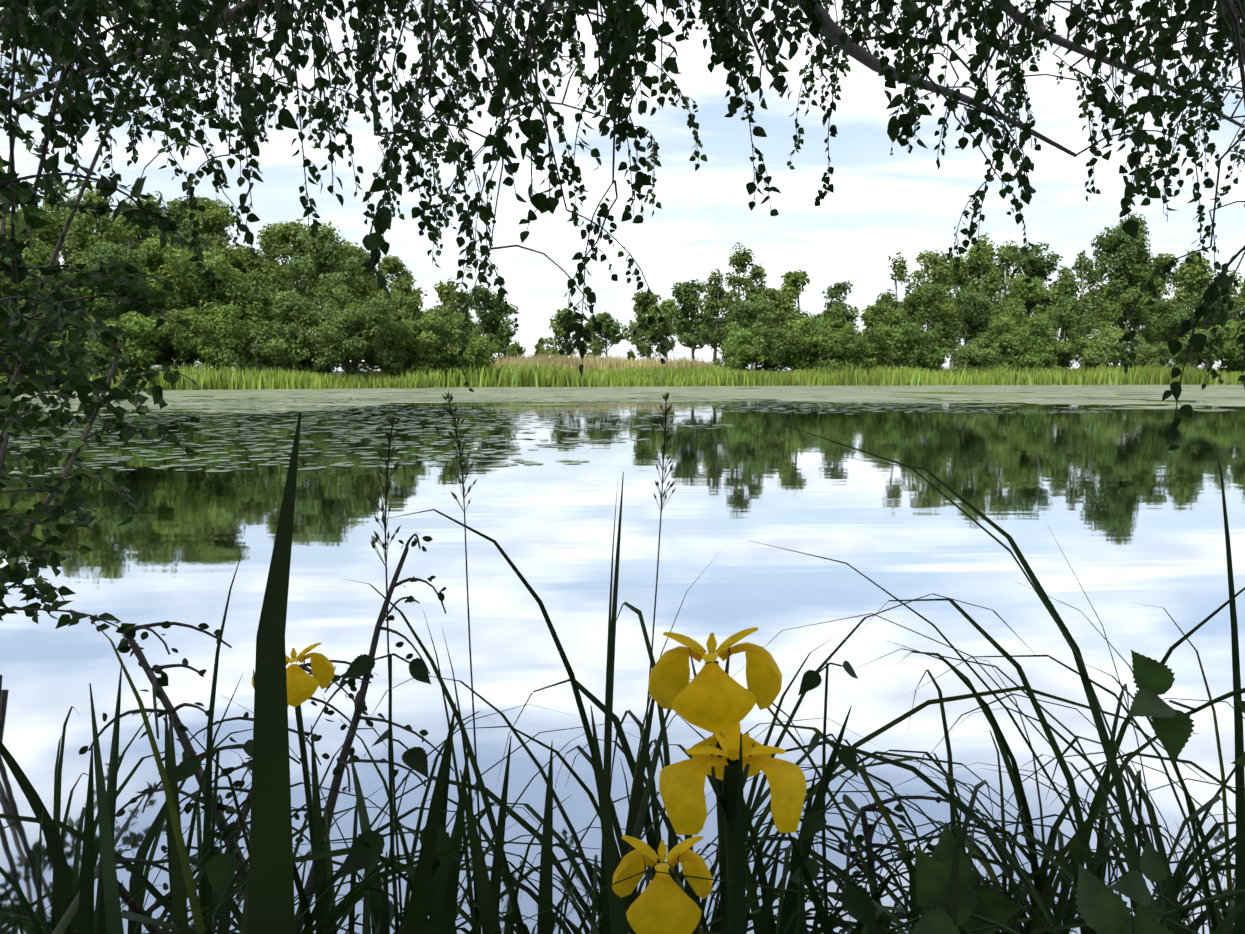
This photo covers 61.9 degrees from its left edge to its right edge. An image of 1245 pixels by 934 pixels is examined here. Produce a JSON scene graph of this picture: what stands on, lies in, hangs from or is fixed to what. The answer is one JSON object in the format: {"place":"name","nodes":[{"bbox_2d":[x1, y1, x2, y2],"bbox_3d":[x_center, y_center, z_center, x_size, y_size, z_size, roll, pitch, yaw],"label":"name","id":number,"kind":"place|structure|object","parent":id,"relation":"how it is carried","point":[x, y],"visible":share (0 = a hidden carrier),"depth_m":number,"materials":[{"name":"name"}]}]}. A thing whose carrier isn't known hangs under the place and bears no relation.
{"place":"outdoors","nodes":[
{"label":"outdoors","id":0,"kind":"place"},
{"bbox_2d":[0,361,1244,390],"bbox_3d":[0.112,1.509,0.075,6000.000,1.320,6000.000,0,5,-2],"label":"ground","id":1,"kind":"structure","parent":0,"point":[333,372],"depth_m":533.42,"materials":[{"name":"plant"}]},
{"bbox_2d":[0,238,90,340],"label":"tree","id":2,"kind":"object","parent":1,"relation":"on","point":[41,254],"visible":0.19,"depth_m":68.05,"materials":[{"name":"green plant"}]},
{"bbox_2d":[54,186,138,309],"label":"tree","id":3,"kind":"object","parent":1,"relation":"on","point":[80,238],"visible":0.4,"depth_m":75.48,"materials":[{"name":"green plant"}]},
{"bbox_2d":[0,151,200,650],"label":"bank shrub","id":4,"kind":"object","parent":1,"relation":"on","point":[66,312],"visible":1,"depth_m":3.12,"materials":[{"name":"green plant"}]},
{"bbox_2d":[69,239,147,337],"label":"tree","id":5,"kind":"object","parent":1,"relation":"on","point":[103,254],"visible":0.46,"depth_m":71.54,"materials":[{"name":"green plant"}]},
{"bbox_2d":[83,311,187,374],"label":"shrub","id":6,"kind":"object","parent":1,"relation":"on","point":[147,342],"visible":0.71,"depth_m":69.62,"materials":[{"name":"green plant"}]},
{"bbox_2d":[112,234,208,351],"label":"tree","id":7,"kind":"object","parent":1,"relation":"on","point":[163,263],"visible":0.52,"depth_m":76.16,"materials":[{"name":"green plant"}]},
{"bbox_2d":[0,0,323,602],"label":"tree","id":8,"kind":"object","parent":1,"relation":"on","point":[15,268],"visible":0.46,"depth_m":4.59,"materials":[{"name":"green plant"}]},
{"bbox_2d":[152,309,214,370],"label":"shrub","id":9,"kind":"object","parent":1,"relation":"on","point":[183,343],"visible":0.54,"depth_m":72.93,"materials":[{"name":"green plant"}]},
{"bbox_2d":[0,706,382,933],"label":"grass tuft","id":10,"kind":"object","parent":1,"relation":"on","point":[56,915],"visible":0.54,"depth_m":1.73,"materials":[{"name":"plant"}]},
{"bbox_2d":[169,739,252,933],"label":"nettle","id":11,"kind":"object","parent":1,"relation":"on","point":[221,868],"visible":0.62,"depth_m":0.85,"materials":[{"name":"green plant"}]},
{"bbox_2d":[152,199,278,316],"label":"tree","id":12,"kind":"object","parent":1,"relation":"on","point":[215,213],"visible":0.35,"depth_m":82.13,"materials":[{"name":"green plant"}]},
{"bbox_2d":[161,245,272,366],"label":"tree","id":13,"kind":"object","parent":1,"relation":"on","point":[215,262],"visible":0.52,"depth_m":77.04,"materials":[{"name":"green plant"}]},
{"bbox_2d":[176,297,271,370],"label":"shrub","id":14,"kind":"object","parent":1,"relation":"on","point":[227,339],"visible":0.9,"depth_m":74.96,"materials":[{"name":"green plant"}]},
{"bbox_2d":[208,267,283,349],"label":"tree","id":15,"kind":"object","parent":1,"relation":"on","point":[252,279],"visible":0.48,"depth_m":78.78,"materials":[{"name":"green plant"}]},
{"bbox_2d":[235,222,291,325],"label":"tree","id":16,"kind":"object","parent":1,"relation":"on","point":[271,248],"visible":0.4,"depth_m":81.05,"materials":[{"name":"green plant"}]},
{"bbox_2d":[74,532,453,933],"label":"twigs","id":17,"kind":"object","parent":1,"relation":"on","point":[184,740],"visible":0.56,"depth_m":2.07,"materials":[{"name":"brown plant"}]},
{"bbox_2d":[233,315,310,373],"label":"shrub","id":18,"kind":"object","parent":1,"relation":"on","point":[261,351],"visible":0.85,"depth_m":76.43,"materials":[{"name":"green plant"}]},
{"bbox_2d":[247,413,300,933],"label":"iris leaf","id":19,"kind":"object","parent":1,"relation":"on","point":[271,908],"visible":1,"depth_m":0.46,"materials":[{"name":"plant"}]},
{"bbox_2d":[0,547,573,933],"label":"grass tuft","id":20,"kind":"object","parent":1,"relation":"on","point":[203,891],"visible":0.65,"depth_m":1.46,"materials":[{"name":"plant"}]},
{"bbox_2d":[252,643,333,883],"bbox_3d":[-0.445,0.665,1.440,0.108,0.848,0.101,0,5,-2],"label":"iris flower","id":21,"kind":"object","parent":1,"relation":"on","point":[302,685],"visible":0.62,"depth_m":1.41,"materials":[{"name":"yellow plant"}]},
{"bbox_2d":[267,289,323,363],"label":"tree","id":22,"kind":"object","parent":1,"relation":"on","point":[289,306],"visible":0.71,"depth_m":77.87,"materials":[{"name":"green plant"}]},
{"bbox_2d":[263,219,330,331],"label":"tree","id":23,"kind":"object","parent":1,"relation":"on","point":[286,231],"visible":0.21,"depth_m":93.43,"materials":[{"name":"green plant"}]},
{"bbox_2d":[89,618,529,933],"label":"grass tuft","id":24,"kind":"object","parent":1,"relation":"on","point":[197,916],"visible":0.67,"depth_m":1.17,"materials":[{"name":"plant"}]},
{"bbox_2d":[281,324,344,373],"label":"shrub","id":25,"kind":"object","parent":1,"relation":"on","point":[312,363],"visible":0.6,"depth_m":77.52,"materials":[{"name":"green plant"}]},
{"bbox_2d":[36,697,597,933],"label":"grass tuft","id":26,"kind":"object","parent":1,"relation":"on","point":[167,925],"visible":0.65,"depth_m":1.16,"materials":[{"name":"plant"}]},
{"bbox_2d":[271,221,380,374],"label":"tree","id":27,"kind":"object","parent":1,"relation":"on","point":[320,262],"visible":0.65,"depth_m":84.03,"materials":[{"name":"green plant"}]},
{"bbox_2d":[0,723,654,933],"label":"grass tuft","id":28,"kind":"object","parent":1,"relation":"on","point":[144,881],"visible":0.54,"depth_m":1.47,"materials":[{"name":"plant"}]},
{"bbox_2d":[306,296,398,375],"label":"shrub","id":29,"kind":"object","parent":1,"relation":"on","point":[349,328],"visible":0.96,"depth_m":76.53,"materials":[{"name":"green plant"}]},
{"bbox_2d":[330,241,404,310],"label":"tree","id":30,"kind":"object","parent":1,"relation":"on","point":[362,290],"visible":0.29,"depth_m":90.29,"materials":[{"name":"green plant"}]},
{"bbox_2d":[143,711,600,933],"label":"bank grass","id":31,"kind":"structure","parent":1,"relation":"on","point":[351,926],"depth_m":1.88,"materials":[{"name":"plant"}]},
{"bbox_2d":[353,310,419,378],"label":"shrub","id":32,"kind":"object","parent":1,"relation":"on","point":[386,361],"visible":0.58,"depth_m":79.08,"materials":[{"name":"green plant"}]},
{"bbox_2d":[337,653,461,933],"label":"nettle","id":33,"kind":"object","parent":1,"relation":"on","point":[360,856],"visible":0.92,"depth_m":0.95,"materials":[{"name":"green plant"}]},
{"bbox_2d":[377,255,427,300],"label":"tree","id":34,"kind":"object","parent":1,"relation":"on","point":[402,281],"visible":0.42,"depth_m":101.29,"materials":[{"name":"green plant"}]},
{"bbox_2d":[390,311,472,376],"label":"shrub","id":35,"kind":"object","parent":1,"relation":"on","point":[429,351],"visible":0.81,"depth_m":80.42,"materials":[{"name":"green plant"}]},
{"bbox_2d":[435,334,499,375],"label":"shrub","id":36,"kind":"object","parent":1,"relation":"on","point":[479,351],"visible":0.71,"depth_m":81.00,"materials":[{"name":"green plant"}]},
{"bbox_2d":[461,285,505,347],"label":"tree","id":37,"kind":"object","parent":1,"relation":"on","point":[486,298],"visible":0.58,"depth_m":143.69,"materials":[{"name":"green plant"}]},
{"bbox_2d":[199,415,875,933],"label":"grass tuft","id":38,"kind":"object","parent":1,"relation":"on","point":[385,547],"visible":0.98,"depth_m":1.21,"materials":[{"name":"plant"}]},
{"bbox_2d":[359,352,754,375],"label":"dry reed bed","id":39,"kind":"object","parent":1,"relation":"on","point":[597,362],"visible":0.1,"depth_m":94.19,"materials":[{"name":"plant"}]},
{"bbox_2d":[538,308,590,358],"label":"tree","id":40,"kind":"object","parent":1,"relation":"on","point":[557,327],"visible":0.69,"depth_m":141.19,"materials":[{"name":"green plant"}]},
{"bbox_2d":[335,391,795,932],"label":"grass tuft","id":41,"kind":"object","parent":1,"relation":"on","point":[462,482],"visible":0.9,"depth_m":1.52,"materials":[{"name":"plant"}]},
{"bbox_2d":[590,311,629,355],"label":"tree","id":42,"kind":"object","parent":1,"relation":"on","point":[611,330],"visible":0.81,"depth_m":148.28,"materials":[{"name":"green plant"}]},
{"bbox_2d":[332,636,909,933],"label":"bank grass","id":43,"kind":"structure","parent":1,"relation":"on","point":[751,795],"depth_m":1.67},
{"bbox_2d":[0,0,1244,442],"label":"birch boughs","id":44,"kind":"object","parent":1,"relation":"on","point":[832,30],"visible":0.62,"depth_m":3.44,"materials":[{"name":"plant"}]},
{"bbox_2d":[0,0,1244,450],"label":"birch","id":45,"kind":"object","parent":44,"relation":"attached to","point":[614,58],"visible":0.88,"depth_m":2.88,"materials":[{"name":"green plant"}]},
{"bbox_2d":[0,472,1244,933],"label":"iris leaves","id":46,"kind":"object","parent":1,"relation":"on","point":[434,890],"visible":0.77,"depth_m":1.04,"materials":[{"name":"green plant"}]},
{"bbox_2d":[171,391,1077,933],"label":"grass tuft","id":47,"kind":"object","parent":1,"relation":"on","point":[483,833],"visible":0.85,"depth_m":1.57,"materials":[{"name":"plant"}]},
{"bbox_2d":[622,290,674,359],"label":"tree","id":48,"kind":"object","parent":1,"relation":"on","point":[637,340],"visible":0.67,"depth_m":152.91,"materials":[{"name":"green plant"}]},
{"bbox_2d":[641,298,679,357],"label":"tree","id":49,"kind":"object","parent":1,"relation":"on","point":[666,306],"visible":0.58,"depth_m":149.32,"materials":[{"name":"green plant"}]},
{"bbox_2d":[612,835,712,933],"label":"iris flower","id":50,"kind":"object","parent":1,"relation":"on","point":[662,903],"visible":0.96,"depth_m":0.94,"materials":[{"name":"yellow plant"}]},
{"bbox_2d":[670,279,731,360],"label":"tree","id":51,"kind":"object","parent":1,"relation":"on","point":[687,297],"visible":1,"depth_m":103.48,"materials":[{"name":"green plant"}]},
{"bbox_2d":[215,509,1211,933],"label":"grass tuft","id":52,"kind":"object","parent":1,"relation":"on","point":[651,841],"visible":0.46,"depth_m":1.87,"materials":[{"name":"plant"}]},
{"bbox_2d":[648,627,781,933],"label":"iris flower","id":53,"kind":"object","parent":1,"relation":"on","point":[713,696],"visible":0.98,"depth_m":0.96,"materials":[{"name":"yellow plant"}]},
{"bbox_2d":[698,269,738,366],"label":"tree","id":54,"kind":"object","parent":1,"relation":"on","point":[721,301],"visible":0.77,"depth_m":107.71,"materials":[{"name":"green plant"}]},
{"bbox_2d":[659,722,806,933],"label":"iris flower","id":55,"kind":"object","parent":1,"relation":"on","point":[681,786],"visible":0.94,"depth_m":0.89,"materials":[{"name":"yellow plant"}]},
{"bbox_2d":[718,242,754,338],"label":"tree","id":56,"kind":"object","parent":1,"relation":"on","point":[741,259],"visible":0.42,"depth_m":113.51,"materials":[{"name":"green plant"}]},
{"bbox_2d":[711,326,771,370],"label":"shrub","id":57,"kind":"object","parent":1,"relation":"on","point":[740,354],"visible":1,"depth_m":92.77,"materials":[{"name":"green plant"}]},
{"bbox_2d":[747,321,805,371],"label":"shrub","id":58,"kind":"object","parent":1,"relation":"on","point":[783,345],"visible":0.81,"depth_m":93.60,"materials":[{"name":"green plant"}]},
{"bbox_2d":[753,287,805,369],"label":"tree","id":59,"kind":"object","parent":1,"relation":"on","point":[784,303],"visible":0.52,"depth_m":105.07,"materials":[{"name":"green plant"}]},
{"bbox_2d":[783,317,862,372],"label":"shrub","id":60,"kind":"object","parent":1,"relation":"on","point":[816,341],"visible":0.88,"depth_m":93.56,"materials":[{"name":"green plant"}]},
{"bbox_2d":[490,457,1167,933],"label":"grass tuft","id":61,"kind":"object","parent":1,"relation":"on","point":[1120,795],"visible":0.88,"depth_m":1.11,"materials":[{"name":"plant"}]},
{"bbox_2d":[789,660,878,933],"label":"nettle","id":62,"kind":"object","parent":1,"relation":"on","point":[857,902],"visible":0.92,"depth_m":1.08,"materials":[{"name":"green plant"}]},
{"bbox_2d":[818,280,859,328],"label":"tree","id":63,"kind":"object","parent":1,"relation":"on","point":[837,290],"visible":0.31,"depth_m":111.52,"materials":[{"name":"green plant"}]},
{"bbox_2d":[553,710,1126,933],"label":"grass tuft","id":64,"kind":"object","parent":1,"relation":"on","point":[762,878],"visible":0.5,"depth_m":1.52,"materials":[{"name":"plant"}]},
{"bbox_2d":[501,862,1199,933],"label":"grass tuft","id":65,"kind":"object","parent":1,"relation":"on","point":[1033,931],"visible":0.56,"depth_m":1.19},
{"bbox_2d":[829,334,876,370],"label":"shrub","id":66,"kind":"object","parent":1,"relation":"on","point":[857,350],"visible":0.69,"depth_m":92.84,"materials":[{"name":"green plant"}]},
{"bbox_2d":[866,302,923,358],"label":"tree","id":67,"kind":"object","parent":1,"relation":"on","point":[889,316],"visible":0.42,"depth_m":97.02,"materials":[{"name":"green plant"}]},
{"bbox_2d":[856,322,938,369],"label":"shrub","id":68,"kind":"object","parent":1,"relation":"on","point":[903,339],"visible":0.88,"depth_m":95.21,"materials":[{"name":"green plant"}]},
{"bbox_2d":[705,753,1115,933],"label":"bank grass","id":69,"kind":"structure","parent":1,"relation":"on","point":[1051,838],"depth_m":1.76,"materials":[{"name":"plant"}]},
{"bbox_2d":[895,283,968,350],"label":"tree","id":70,"kind":"object","parent":1,"relation":"on","point":[932,301],"visible":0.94,"depth_m":100.53,"materials":[{"name":"green plant"}]},
{"bbox_2d":[924,249,960,346],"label":"tree","id":71,"kind":"object","parent":1,"relation":"on","point":[941,270],"visible":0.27,"depth_m":106.58,"materials":[{"name":"green plant"}]},
{"bbox_2d":[676,640,1235,933],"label":"grass tuft","id":72,"kind":"object","parent":1,"relation":"on","point":[1015,777],"visible":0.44,"depth_m":1.74,"materials":[{"name":"plant"}]},
{"bbox_2d":[937,287,993,351],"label":"tree","id":73,"kind":"object","parent":1,"relation":"on","point":[974,304],"visible":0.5,"depth_m":102.06,"materials":[{"name":"green plant"}]},
{"bbox_2d":[690,587,1244,933],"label":"grass tuft","id":74,"kind":"object","parent":1,"relation":"on","point":[1070,911],"visible":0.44,"depth_m":1.61,"materials":[{"name":"plant"}]},
{"bbox_2d":[708,423,1244,933],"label":"grass tuft","id":75,"kind":"object","parent":1,"relation":"on","point":[1240,839],"visible":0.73,"depth_m":1.37,"materials":[{"name":"plant"}]},
{"bbox_2d":[946,338,1008,374],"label":"shrub","id":76,"kind":"object","parent":1,"relation":"on","point":[981,353],"visible":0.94,"depth_m":95.23,"materials":[{"name":"green plant"}]},
{"bbox_2d":[957,233,1012,333],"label":"tree","id":77,"kind":"object","parent":1,"relation":"on","point":[980,261],"visible":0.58,"depth_m":109.41,"materials":[{"name":"green plant"}]},
{"bbox_2d":[970,273,1058,339],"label":"tree","id":78,"kind":"object","parent":1,"relation":"on","point":[1010,308],"visible":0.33,"depth_m":103.25,"materials":[{"name":"green plant"}]},
{"bbox_2d":[979,314,1059,370],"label":"shrub","id":79,"kind":"object","parent":1,"relation":"on","point":[1018,345],"visible":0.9,"depth_m":96.34,"materials":[{"name":"green plant"}]},
{"bbox_2d":[885,822,1173,933],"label":"bramble","id":80,"kind":"object","parent":1,"relation":"on","point":[1102,908],"visible":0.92,"depth_m":0.91,"materials":[{"name":"green plant"}]},
{"bbox_2d":[1002,242,1062,320],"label":"tree","id":81,"kind":"object","parent":1,"relation":"on","point":[1042,269],"visible":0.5,"depth_m":114.23,"materials":[{"name":"green plant"}]},
{"bbox_2d":[829,581,1235,933],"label":"grass tuft","id":82,"kind":"object","parent":1,"relation":"on","point":[1213,915],"visible":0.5,"depth_m":1.75,"materials":[{"name":"plant"}]},
{"bbox_2d":[837,733,1235,933],"bbox_3d":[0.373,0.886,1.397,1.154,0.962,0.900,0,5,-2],"label":"bank grass","id":83,"kind":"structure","parent":1,"relation":"on","point":[1064,890],"depth_m":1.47,"materials":[{"name":"plant"}]},
{"bbox_2d":[1047,294,1096,353],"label":"tree","id":84,"kind":"object","parent":1,"relation":"on","point":[1067,320],"visible":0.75,"depth_m":100.68,"materials":[{"name":"green plant"}]},
{"bbox_2d":[1067,250,1106,363],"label":"tree","id":85,"kind":"object","parent":1,"relation":"on","point":[1089,298],"visible":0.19,"depth_m":115.88,"materials":[{"name":"green plant"}]},
{"bbox_2d":[1067,325,1127,370],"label":"shrub","id":86,"kind":"object","parent":1,"relation":"on","point":[1094,350],"visible":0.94,"depth_m":96.81,"materials":[{"name":"green plant"}]},
{"bbox_2d":[994,698,1244,916],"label":"bank grass","id":87,"kind":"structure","parent":1,"relation":"on","point":[1201,770],"depth_m":2.00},
{"bbox_2d":[1071,212,1169,366],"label":"tree","id":88,"kind":"object","parent":1,"relation":"on","point":[1121,245],"visible":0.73,"depth_m":121.03,"materials":[{"name":"green plant"}]},
{"bbox_2d":[1086,286,1156,362],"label":"tree","id":89,"kind":"object","parent":1,"relation":"on","point":[1120,308],"visible":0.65,"depth_m":101.97,"materials":[{"name":"green plant"}]},
{"bbox_2d":[1117,334,1171,369],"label":"shrub","id":90,"kind":"object","parent":1,"relation":"on","point":[1149,355],"visible":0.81,"depth_m":98.28,"materials":[{"name":"green plant"}]},
{"bbox_2d":[1127,297,1209,350],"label":"tree","id":91,"kind":"object","parent":1,"relation":"on","point":[1171,314],"visible":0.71,"depth_m":102.66,"materials":[{"name":"green plant"}]},
{"bbox_2d":[1108,839,1244,933],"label":"bramble","id":92,"kind":"object","parent":1,"relation":"on","point":[1131,885],"visible":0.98,"depth_m":0.86,"materials":[{"name":"green plant"}]},
{"bbox_2d":[1126,650,1244,765],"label":"bramble","id":93,"kind":"object","parent":1,"relation":"on","point":[1171,727],"visible":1,"depth_m":0.78,"materials":[{"name":"green plant"}]},
{"bbox_2d":[1172,249,1210,329],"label":"tree","id":94,"kind":"object","parent":1,"relation":"on","point":[1186,273],"visible":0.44,"depth_m":120.33,"materials":[{"name":"green plant"}]},
{"bbox_2d":[1193,319,1244,371],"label":"tree","id":95,"kind":"object","parent":1,"relation":"on","point":[1233,350],"visible":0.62,"depth_m":99.00,"materials":[{"name":"green plant"}]},
{"bbox_2d":[0,385,1244,933],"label":"pond water","id":96,"kind":"structure","parent":0,"point":[1122,505],"depth_m":5.91,"materials":[{"name":"liquid"}]},
{"bbox_2d":[0,397,1237,477],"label":"lily pads","id":97,"kind":"object","parent":96,"relation":"on","point":[230,468],"visible":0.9,"depth_m":21.99,"materials":[{"name":"plant"}]},
{"bbox_2d":[13,385,1244,416],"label":"weed mat","id":98,"kind":"object","parent":96,"relation":"on","point":[1069,394],"visible":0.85,"depth_m":53.27,"materials":[{"name":"plant"}]},
{"bbox_2d":[722,294,775,370],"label":"tree","id":99,"kind":"object","parent":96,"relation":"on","point":[745,314],"visible":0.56,"depth_m":95.41,"materials":[{"name":"green plant"}]},
{"bbox_2d":[716,794,1032,933],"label":"twigs","id":100,"kind":"object","parent":96,"relation":"on","point":[868,830],"visible":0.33,"depth_m":1.72,"materials":[{"name":"brown plant"}]},
{"bbox_2d":[1043,266,1086,361],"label":"tree","id":101,"kind":"object","parent":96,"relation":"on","point":[1067,279],"visible":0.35,"depth_m":107.40,"materials":[{"name":"green plant"}]},
{"bbox_2d":[0,0,1244,370],"label":"sky","id":102,"kind":"structure","parent":0,"point":[881,204],"materials":[{"name":"white"}]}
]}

